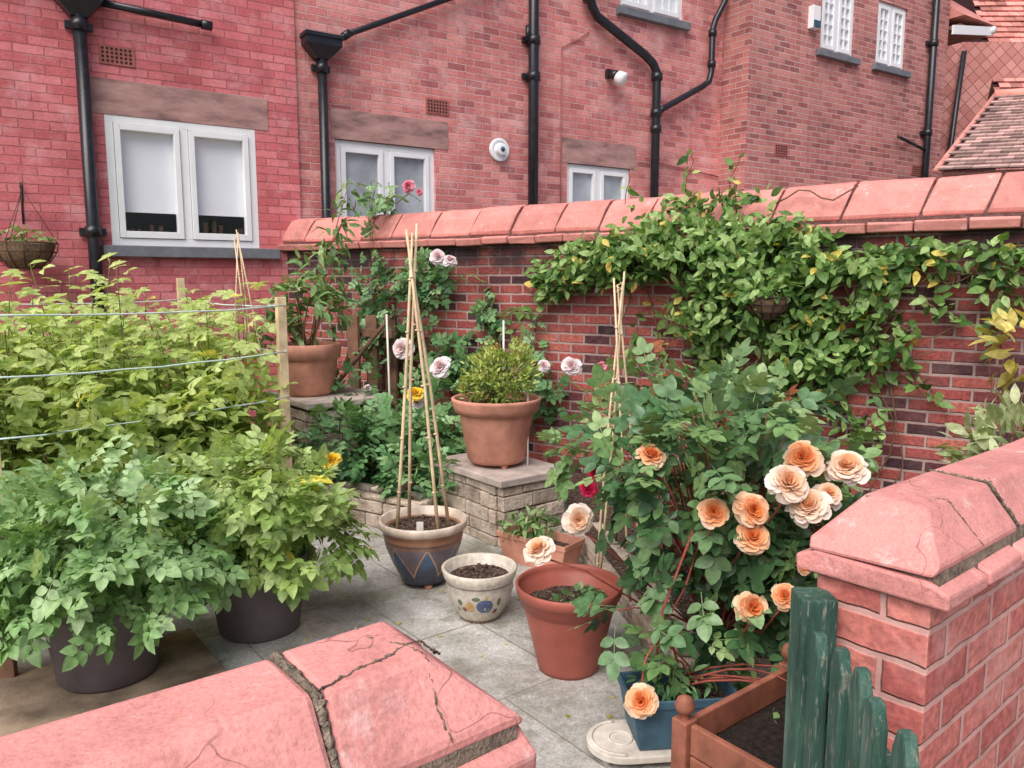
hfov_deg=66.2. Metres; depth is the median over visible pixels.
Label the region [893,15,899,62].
window blind
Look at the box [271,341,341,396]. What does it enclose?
terracotta pot
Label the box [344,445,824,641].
bed soil
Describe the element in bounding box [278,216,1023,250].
coping tile course
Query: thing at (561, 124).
cables
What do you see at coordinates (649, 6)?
window frame
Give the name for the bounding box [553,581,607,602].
seedling patch
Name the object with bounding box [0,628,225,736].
brown paving slab
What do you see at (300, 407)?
stone plinth
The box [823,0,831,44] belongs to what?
window blind
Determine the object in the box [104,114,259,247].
window frame
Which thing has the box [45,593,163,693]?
dark plastic tub
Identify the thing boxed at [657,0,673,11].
window blind
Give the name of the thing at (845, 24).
window blind
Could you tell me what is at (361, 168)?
window blind
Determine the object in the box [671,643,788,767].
wooden planter
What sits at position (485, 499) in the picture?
stone plinth
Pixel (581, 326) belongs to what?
brickwork
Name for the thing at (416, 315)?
bamboo cane wigwam
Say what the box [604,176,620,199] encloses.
window blind
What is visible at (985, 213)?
coping bedding
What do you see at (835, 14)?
window frame
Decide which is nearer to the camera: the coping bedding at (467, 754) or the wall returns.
the coping bedding at (467, 754)
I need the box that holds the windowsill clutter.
[126,221,243,240]
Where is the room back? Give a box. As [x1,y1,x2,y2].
[125,212,249,241]
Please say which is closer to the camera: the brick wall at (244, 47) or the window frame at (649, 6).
the brick wall at (244, 47)
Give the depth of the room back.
7.81 m
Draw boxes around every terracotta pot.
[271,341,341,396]
[451,391,540,468]
[515,563,622,680]
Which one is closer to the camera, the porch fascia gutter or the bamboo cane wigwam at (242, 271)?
the bamboo cane wigwam at (242, 271)
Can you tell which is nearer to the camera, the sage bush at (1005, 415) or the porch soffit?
the sage bush at (1005, 415)
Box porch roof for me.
[949,0,996,26]
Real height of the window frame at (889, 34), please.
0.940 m
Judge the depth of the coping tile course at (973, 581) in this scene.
1.48 m
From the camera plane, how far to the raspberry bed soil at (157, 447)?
5.63 m
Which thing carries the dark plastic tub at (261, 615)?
on the patio paving at (512, 676)
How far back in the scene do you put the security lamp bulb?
9.62 m
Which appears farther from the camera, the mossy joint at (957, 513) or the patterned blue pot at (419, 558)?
the patterned blue pot at (419, 558)
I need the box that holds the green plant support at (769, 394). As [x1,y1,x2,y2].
[757,393,771,629]
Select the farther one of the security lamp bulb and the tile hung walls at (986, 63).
the tile hung walls at (986, 63)
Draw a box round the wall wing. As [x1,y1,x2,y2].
[744,0,950,190]
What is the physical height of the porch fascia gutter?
0.320 m
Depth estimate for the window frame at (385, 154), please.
8.34 m
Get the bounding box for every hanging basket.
[0,182,59,270]
[724,270,811,332]
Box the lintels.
[90,76,635,169]
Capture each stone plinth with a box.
[271,386,386,471]
[434,453,563,547]
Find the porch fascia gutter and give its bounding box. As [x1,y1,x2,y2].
[952,25,996,35]
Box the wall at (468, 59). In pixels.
[293,0,723,218]
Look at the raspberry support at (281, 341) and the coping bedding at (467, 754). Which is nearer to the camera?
the coping bedding at (467, 754)
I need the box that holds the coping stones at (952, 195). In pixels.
[282,171,1023,241]
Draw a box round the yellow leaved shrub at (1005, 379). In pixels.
[968,308,1023,445]
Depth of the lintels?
7.49 m
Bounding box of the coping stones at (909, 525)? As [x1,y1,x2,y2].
[810,438,1023,577]
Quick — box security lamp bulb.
[614,71,627,86]
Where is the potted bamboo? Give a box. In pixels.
[245,178,374,355]
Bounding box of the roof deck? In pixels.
[952,0,1023,100]
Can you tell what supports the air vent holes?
attached to the air vents
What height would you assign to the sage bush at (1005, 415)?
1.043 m
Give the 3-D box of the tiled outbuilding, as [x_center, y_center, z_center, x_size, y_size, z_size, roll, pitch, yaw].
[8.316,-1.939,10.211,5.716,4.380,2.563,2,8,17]
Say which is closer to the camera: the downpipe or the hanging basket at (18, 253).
the hanging basket at (18, 253)
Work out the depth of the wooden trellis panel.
6.84 m
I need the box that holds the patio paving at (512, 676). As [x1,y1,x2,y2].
[17,500,751,767]
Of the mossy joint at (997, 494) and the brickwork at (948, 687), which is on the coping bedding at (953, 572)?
the mossy joint at (997, 494)
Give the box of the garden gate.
[783,587,919,767]
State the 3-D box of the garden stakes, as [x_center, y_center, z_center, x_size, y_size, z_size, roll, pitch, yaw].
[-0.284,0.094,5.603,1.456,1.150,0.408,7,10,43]
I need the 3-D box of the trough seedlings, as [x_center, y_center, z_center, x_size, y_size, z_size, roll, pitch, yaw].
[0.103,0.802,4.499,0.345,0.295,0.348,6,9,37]
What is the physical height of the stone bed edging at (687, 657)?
0.150 m
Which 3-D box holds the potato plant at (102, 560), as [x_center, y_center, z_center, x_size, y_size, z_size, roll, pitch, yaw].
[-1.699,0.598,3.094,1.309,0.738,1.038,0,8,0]
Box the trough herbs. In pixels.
[626,650,721,700]
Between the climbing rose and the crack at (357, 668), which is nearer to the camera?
the crack at (357, 668)
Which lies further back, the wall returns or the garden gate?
the wall returns
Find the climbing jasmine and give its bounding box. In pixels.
[496,150,1023,492]
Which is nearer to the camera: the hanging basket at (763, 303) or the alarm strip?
the hanging basket at (763, 303)
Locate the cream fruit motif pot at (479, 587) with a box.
[441,553,517,623]
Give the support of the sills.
attached to the wall at (468, 59)
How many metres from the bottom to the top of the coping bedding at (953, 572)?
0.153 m
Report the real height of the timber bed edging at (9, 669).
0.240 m
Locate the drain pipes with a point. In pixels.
(320, 48)
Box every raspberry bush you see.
[0,252,278,523]
[1,350,299,545]
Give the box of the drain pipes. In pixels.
[54,0,939,376]
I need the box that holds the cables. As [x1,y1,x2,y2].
[560,31,718,202]
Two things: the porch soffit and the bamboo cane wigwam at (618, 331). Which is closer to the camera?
the bamboo cane wigwam at (618, 331)
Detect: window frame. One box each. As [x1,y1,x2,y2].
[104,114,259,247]
[335,139,434,216]
[567,163,628,202]
[620,0,681,19]
[820,0,853,55]
[875,1,905,69]
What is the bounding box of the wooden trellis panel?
[339,315,398,412]
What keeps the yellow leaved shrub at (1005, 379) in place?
on the bed soil at (576, 496)
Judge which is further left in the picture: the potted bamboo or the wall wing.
the potted bamboo
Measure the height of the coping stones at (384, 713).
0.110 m
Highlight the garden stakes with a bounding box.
[386,314,528,465]
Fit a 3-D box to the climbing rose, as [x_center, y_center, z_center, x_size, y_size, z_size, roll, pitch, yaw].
[-0.404,-0.531,6.193,1.952,2.342,2.525,-1,8,-7]
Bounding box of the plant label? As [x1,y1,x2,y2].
[416,522,422,530]
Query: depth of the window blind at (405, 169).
8.55 m
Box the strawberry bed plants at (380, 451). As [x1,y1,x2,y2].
[275,347,531,505]
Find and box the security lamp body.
[605,69,617,80]
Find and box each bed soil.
[14,445,281,531]
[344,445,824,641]
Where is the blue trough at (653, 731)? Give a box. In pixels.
[617,668,736,749]
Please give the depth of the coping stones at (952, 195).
5.22 m
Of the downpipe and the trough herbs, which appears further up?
the downpipe
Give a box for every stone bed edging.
[298,474,437,527]
[571,522,684,656]
[671,623,779,682]
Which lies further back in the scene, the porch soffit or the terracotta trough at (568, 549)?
the porch soffit
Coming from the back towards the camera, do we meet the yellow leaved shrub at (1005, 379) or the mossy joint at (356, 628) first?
the yellow leaved shrub at (1005, 379)
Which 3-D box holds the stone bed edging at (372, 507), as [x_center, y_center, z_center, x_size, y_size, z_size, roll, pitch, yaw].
[-1.179,0.792,5.404,1.584,0.219,0.231,5,9,32]
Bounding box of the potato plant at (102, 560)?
[0,433,249,671]
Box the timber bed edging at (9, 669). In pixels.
[0,510,260,678]
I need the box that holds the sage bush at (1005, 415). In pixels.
[932,383,1023,463]
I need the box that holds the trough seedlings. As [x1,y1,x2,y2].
[496,499,560,541]
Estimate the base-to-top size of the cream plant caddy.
0.058 m
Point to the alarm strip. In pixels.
(817, 23)
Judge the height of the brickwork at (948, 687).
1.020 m
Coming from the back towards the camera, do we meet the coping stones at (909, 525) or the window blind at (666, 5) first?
the window blind at (666, 5)
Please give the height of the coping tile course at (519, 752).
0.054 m
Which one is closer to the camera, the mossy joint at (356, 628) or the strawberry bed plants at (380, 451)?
the mossy joint at (356, 628)
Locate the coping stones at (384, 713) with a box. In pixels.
[0,622,522,767]
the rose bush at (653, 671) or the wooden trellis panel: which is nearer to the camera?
the rose bush at (653, 671)
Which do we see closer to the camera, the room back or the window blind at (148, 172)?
the window blind at (148, 172)
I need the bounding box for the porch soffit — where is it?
[947,23,985,45]
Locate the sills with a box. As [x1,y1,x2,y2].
[102,5,911,258]
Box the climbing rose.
[321,179,606,468]
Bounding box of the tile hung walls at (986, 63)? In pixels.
[938,42,1023,178]
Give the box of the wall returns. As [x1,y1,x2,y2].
[718,0,750,192]
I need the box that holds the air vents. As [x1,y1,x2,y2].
[98,43,920,175]
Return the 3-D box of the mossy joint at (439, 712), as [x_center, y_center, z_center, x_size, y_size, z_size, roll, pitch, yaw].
[-0.100,0.372,0.951,0.011,0.084,0.101,-5,9,-36]
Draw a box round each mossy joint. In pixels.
[269,650,340,767]
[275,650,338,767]
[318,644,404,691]
[354,627,403,644]
[405,640,440,654]
[406,645,452,742]
[865,495,983,545]
[928,469,1019,526]
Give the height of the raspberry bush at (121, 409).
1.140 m
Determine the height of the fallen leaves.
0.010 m
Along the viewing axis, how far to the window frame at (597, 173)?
9.92 m
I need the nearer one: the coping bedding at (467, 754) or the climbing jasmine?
the coping bedding at (467, 754)
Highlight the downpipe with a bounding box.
[947,51,966,150]
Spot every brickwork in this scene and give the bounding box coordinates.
[287,229,1023,508]
[817,561,1023,767]
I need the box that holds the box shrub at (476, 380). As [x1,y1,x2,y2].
[455,336,543,403]
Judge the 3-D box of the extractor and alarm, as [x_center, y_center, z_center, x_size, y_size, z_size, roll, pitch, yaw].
[2.042,-3.931,10.014,5.198,2.460,0.104,-4,8,-28]
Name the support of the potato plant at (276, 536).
in the dark plastic tub at (261, 615)
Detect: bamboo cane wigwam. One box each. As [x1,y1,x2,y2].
[228,229,278,470]
[395,223,449,528]
[596,271,640,601]
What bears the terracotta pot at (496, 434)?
on the stone plinth at (485, 499)
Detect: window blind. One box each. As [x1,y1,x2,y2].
[120,131,175,213]
[194,138,243,216]
[346,153,377,216]
[394,157,423,213]
[573,173,590,201]
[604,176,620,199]
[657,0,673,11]
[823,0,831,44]
[840,0,847,48]
[878,10,885,58]
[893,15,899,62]
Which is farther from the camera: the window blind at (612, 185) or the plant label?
the window blind at (612, 185)
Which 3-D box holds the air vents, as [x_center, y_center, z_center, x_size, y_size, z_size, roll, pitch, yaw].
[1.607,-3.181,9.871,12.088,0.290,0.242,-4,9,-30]
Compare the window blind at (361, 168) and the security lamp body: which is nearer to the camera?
the window blind at (361, 168)
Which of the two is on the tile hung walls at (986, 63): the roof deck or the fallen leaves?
the roof deck
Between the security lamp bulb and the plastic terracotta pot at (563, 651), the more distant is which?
the security lamp bulb
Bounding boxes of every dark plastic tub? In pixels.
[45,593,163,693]
[215,550,309,643]
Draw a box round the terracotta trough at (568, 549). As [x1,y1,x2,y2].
[497,524,584,567]
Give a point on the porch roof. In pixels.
(959, 14)
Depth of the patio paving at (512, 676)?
3.48 m
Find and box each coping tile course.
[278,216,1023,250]
[458,725,536,767]
[797,538,1023,611]
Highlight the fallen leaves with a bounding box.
[304,546,613,717]
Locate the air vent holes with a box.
[101,46,920,174]
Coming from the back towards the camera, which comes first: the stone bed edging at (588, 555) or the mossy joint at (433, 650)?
the stone bed edging at (588, 555)
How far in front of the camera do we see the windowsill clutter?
7.58 m
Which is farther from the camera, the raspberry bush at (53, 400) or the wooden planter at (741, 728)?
the raspberry bush at (53, 400)
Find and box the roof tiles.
[973,0,1023,90]
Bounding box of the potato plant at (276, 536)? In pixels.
[145,420,381,611]
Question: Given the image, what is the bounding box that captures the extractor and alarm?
[489,5,820,161]
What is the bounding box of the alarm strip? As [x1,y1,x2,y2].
[501,20,820,150]
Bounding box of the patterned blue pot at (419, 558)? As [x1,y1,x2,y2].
[378,505,467,588]
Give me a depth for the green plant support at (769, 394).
3.03 m
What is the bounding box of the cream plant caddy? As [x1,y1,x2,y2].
[586,719,670,764]
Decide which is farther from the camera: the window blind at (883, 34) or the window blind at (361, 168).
the window blind at (883, 34)
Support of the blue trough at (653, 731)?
on the cream plant caddy
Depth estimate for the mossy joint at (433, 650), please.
1.01 m
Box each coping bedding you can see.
[269,657,516,767]
[284,181,1023,251]
[807,450,1023,610]
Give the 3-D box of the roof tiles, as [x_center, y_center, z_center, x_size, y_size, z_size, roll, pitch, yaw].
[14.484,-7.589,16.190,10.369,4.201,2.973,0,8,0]
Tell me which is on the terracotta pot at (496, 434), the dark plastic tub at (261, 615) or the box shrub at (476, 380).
the box shrub at (476, 380)
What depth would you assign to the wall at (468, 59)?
9.04 m
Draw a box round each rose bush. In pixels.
[523,337,881,718]
[620,592,787,723]
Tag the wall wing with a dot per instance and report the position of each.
(827, 121)
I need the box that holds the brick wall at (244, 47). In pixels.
[0,0,300,425]
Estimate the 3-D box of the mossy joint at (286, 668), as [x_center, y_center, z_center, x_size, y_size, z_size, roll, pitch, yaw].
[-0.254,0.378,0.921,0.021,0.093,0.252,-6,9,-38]
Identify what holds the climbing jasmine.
on the bed soil at (576, 496)
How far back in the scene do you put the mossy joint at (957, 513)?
1.54 m
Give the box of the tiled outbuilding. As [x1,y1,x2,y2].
[932,88,1023,180]
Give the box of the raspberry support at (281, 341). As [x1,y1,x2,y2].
[0,278,291,540]
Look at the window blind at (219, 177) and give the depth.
7.44 m

